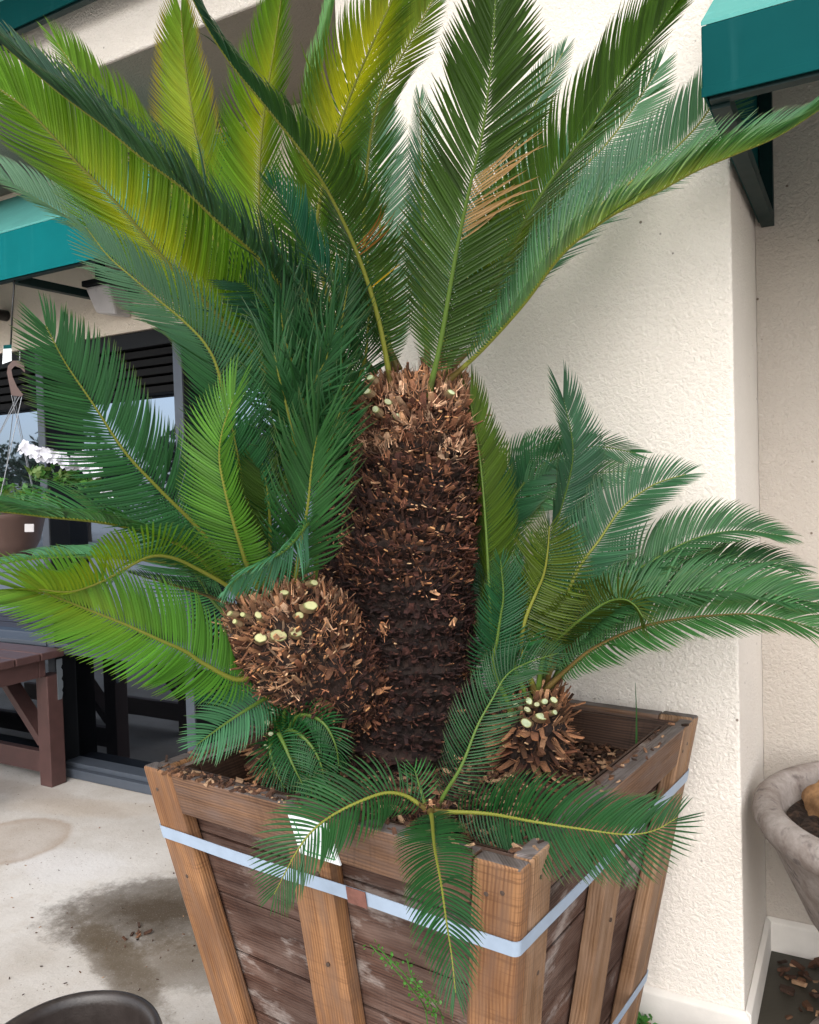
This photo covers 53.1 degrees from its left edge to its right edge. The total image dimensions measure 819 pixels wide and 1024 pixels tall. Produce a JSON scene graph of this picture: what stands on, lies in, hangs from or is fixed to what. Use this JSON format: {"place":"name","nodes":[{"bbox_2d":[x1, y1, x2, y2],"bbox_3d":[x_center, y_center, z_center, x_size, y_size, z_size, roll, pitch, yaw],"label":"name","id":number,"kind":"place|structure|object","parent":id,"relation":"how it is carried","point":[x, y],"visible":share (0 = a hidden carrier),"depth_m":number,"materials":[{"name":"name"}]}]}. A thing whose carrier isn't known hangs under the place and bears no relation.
{"place":"outdoors","nodes":[
{"label":"outdoors","id":0,"kind":"place"},
{"bbox_2d":[0,763,220,1023],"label":"patio","id":1,"kind":"structure","parent":0,"point":[115,863],"depth_m":3.01,"materials":[{"name":"concrete"}]},
{"bbox_2d":[0,642,65,787],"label":"wooden bench","id":2,"kind":"object","parent":1,"relation":"on","point":[43,721],"visible":1,"depth_m":4.25,"materials":[{"name":"brown paint"}]},
{"bbox_2d":[5,990,162,1023],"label":"clay pot","id":3,"kind":"object","parent":1,"relation":"on","point":[104,1007],"visible":1,"depth_m":1.88,"materials":[{"name":"black ceramic"}]},
{"bbox_2d":[7,806,194,994],"bbox_3d":[-1.221,1.429,3.218,1.020,0.020,1.960,-2,2,-14],"label":"floor debris","id":4,"kind":"object","parent":1,"relation":"on","point":[138,933],"visible":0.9,"depth_m":2.79,"materials":[{"name":"brown plant"}]},
{"bbox_2d":[0,0,818,1023],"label":"stucco building","id":5,"kind":"structure","parent":1,"relation":"on","point":[684,322],"depth_m":2.37,"materials":[{"name":"beige paint"}]},
{"bbox_2d":[0,309,9,320],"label":"wall fixture","id":6,"kind":"object","parent":5,"relation":"attached to","point":[4,315],"depth_m":4.41,"materials":[{"name":"black plastic"}]},
{"bbox_2d":[0,350,48,747],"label":"window","id":7,"kind":"structure","parent":5,"relation":"in","point":[12,728],"depth_m":4.65,"materials":[{"name":"black glass"}]},
{"bbox_2d":[0,0,96,52],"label":"awning","id":8,"kind":"object","parent":5,"relation":"attached to","point":[20,17],"visible":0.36,"depth_m":3.14,"materials":[{"name":"teal fabric"}]},
{"bbox_2d":[81,276,138,316],"bbox_3d":[-1.439,-1.028,3.947,0.220,0.168,0.158,-1,2,29],"label":"wall light","id":9,"kind":"object","parent":5,"relation":"attached to","point":[101,303],"visible":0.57,"depth_m":3.92,"materials":[{"name":"grey glass"}]},
{"bbox_2d":[35,329,187,794],"bbox_3d":[-1.488,0.265,4.213,0.992,2.288,0.172,-1,2,29],"label":"window","id":10,"kind":"structure","parent":5,"relation":"in","point":[115,728],"depth_m":4.29,"materials":[{"name":"black glass"}]},
{"bbox_2d":[0,125,247,299],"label":"awning","id":11,"kind":"object","parent":5,"relation":"attached to","point":[33,245],"visible":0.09,"depth_m":3.56,"materials":[{"name":"teal fabric"}]},
{"bbox_2d":[2,280,14,363],"bbox_3d":[-1.787,-0.857,3.655,0.104,0.383,0.016,-1,2,29],"label":"hanging rod","id":12,"kind":"object","parent":11,"relation":"hanging from","point":[7,353],"visible":0.96,"depth_m":3.65,"materials":[{"name":"white plastic"}]},
{"bbox_2d":[0,352,113,558],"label":"hanging basket","id":13,"kind":"object","parent":12,"relation":"hanging from","point":[18,533],"visible":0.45,"depth_m":3.61,"materials":[{"name":"brown plastic"}]},
{"bbox_2d":[172,325,314,750],"bbox_3d":[-0.686,0.255,3.769,0.842,2.288,0.172,-1,2,29],"label":"window","id":14,"kind":"structure","parent":5,"relation":"in","point":[179,377],"depth_m":3.88,"materials":[{"name":"black glass"}]},
{"bbox_2d":[701,0,818,227],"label":"awning","id":15,"kind":"object","parent":5,"relation":"attached to","point":[760,51],"visible":1,"depth_m":1.62,"materials":[{"name":"teal fabric"}]},
{"bbox_2d":[757,951,818,1023],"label":"damp ground","id":16,"kind":"structure","parent":1,"relation":"on","point":[777,1005],"depth_m":2.35,"materials":[{"name":"soil"}]},
{"bbox_2d":[636,1012,656,1023],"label":"weed","id":17,"kind":"object","parent":16,"relation":"on","point":[644,1018],"visible":0.48,"depth_m":2.19,"materials":[{"name":"green plant"}]},
{"bbox_2d":[640,957,818,1023],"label":"leaf litter","id":18,"kind":"object","parent":16,"relation":"on","point":[800,981],"visible":0.83,"depth_m":2.41,"materials":[{"name":"brown plant"}]},
{"bbox_2d":[752,761,818,1023],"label":"concrete bowl","id":19,"kind":"object","parent":16,"relation":"on","point":[788,825],"visible":0.95,"depth_m":2.02,"materials":[{"name":"concrete"}]},
{"bbox_2d":[801,780,818,816],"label":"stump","id":20,"kind":"object","parent":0,"point":[810,796],"visible":0.99,"depth_m":2.18,"materials":[{"name":"brown wood"}]},
{"bbox_3d":[0.092,1.393,1.913,1.112,0.082,1.032,-1,2,29],"label":"pallet","id":21,"kind":"object","parent":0,"visible":0},
{"bbox_2d":[144,687,697,1023],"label":"planter box","id":22,"kind":"object","parent":21,"relation":"on","point":[574,951],"visible":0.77,"depth_m":1.62,"materials":[{"name":"brown wood"}]},
{"bbox_2d":[363,939,447,1023],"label":"weed","id":23,"kind":"object","parent":22,"relation":"in","point":[421,995],"visible":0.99,"depth_m":1.43,"materials":[{"name":"green plant"}]},
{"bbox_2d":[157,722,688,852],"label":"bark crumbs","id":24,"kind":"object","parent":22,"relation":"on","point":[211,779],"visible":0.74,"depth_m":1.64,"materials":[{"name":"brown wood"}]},
{"bbox_2d":[247,726,626,848],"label":"mulch","id":25,"kind":"object","parent":22,"relation":"in","point":[618,753],"visible":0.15,"depth_m":1.81,"materials":[{"name":"brown plant"}]},
{"bbox_2d":[236,697,354,801],"bbox_3d":[-0.276,0.529,1.831,0.212,0.312,0.323,-3,2,-25],"label":"palm pup","id":26,"kind":"object","parent":25,"relation":"on","point":[282,751],"visible":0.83,"depth_m":1.75,"materials":[{"name":"green plant"}]},
{"bbox_2d":[0,0,818,787],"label":"sago palm","id":27,"kind":"object","parent":25,"relation":"on","point":[366,628],"visible":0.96,"depth_m":1.72,"materials":[{"name":"green plant"}]},
{"bbox_2d":[249,635,703,1017],"bbox_3d":[0.119,0.468,1.366,0.712,0.412,0.555,-3,2,-27],"label":"palm pup","id":28,"kind":"object","parent":25,"relation":"on","point":[432,815],"visible":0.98,"depth_m":1.35,"materials":[{"name":"green plant"}]},
{"bbox_2d":[635,683,637,743],"bbox_3d":[0.524,0.485,1.899,0.007,0.178,0.010,-1,2,29],"label":"grass blade","id":29,"kind":"object","parent":25,"relation":"on","point":[636,737],"depth_m":1.90,"materials":[{"name":"green plant"}]},
{"bbox_2d":[457,360,818,791],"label":"palm pup","id":30,"kind":"object","parent":25,"relation":"on","point":[540,734],"visible":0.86,"depth_m":1.85,"materials":[{"name":"green plant"}]}
]}

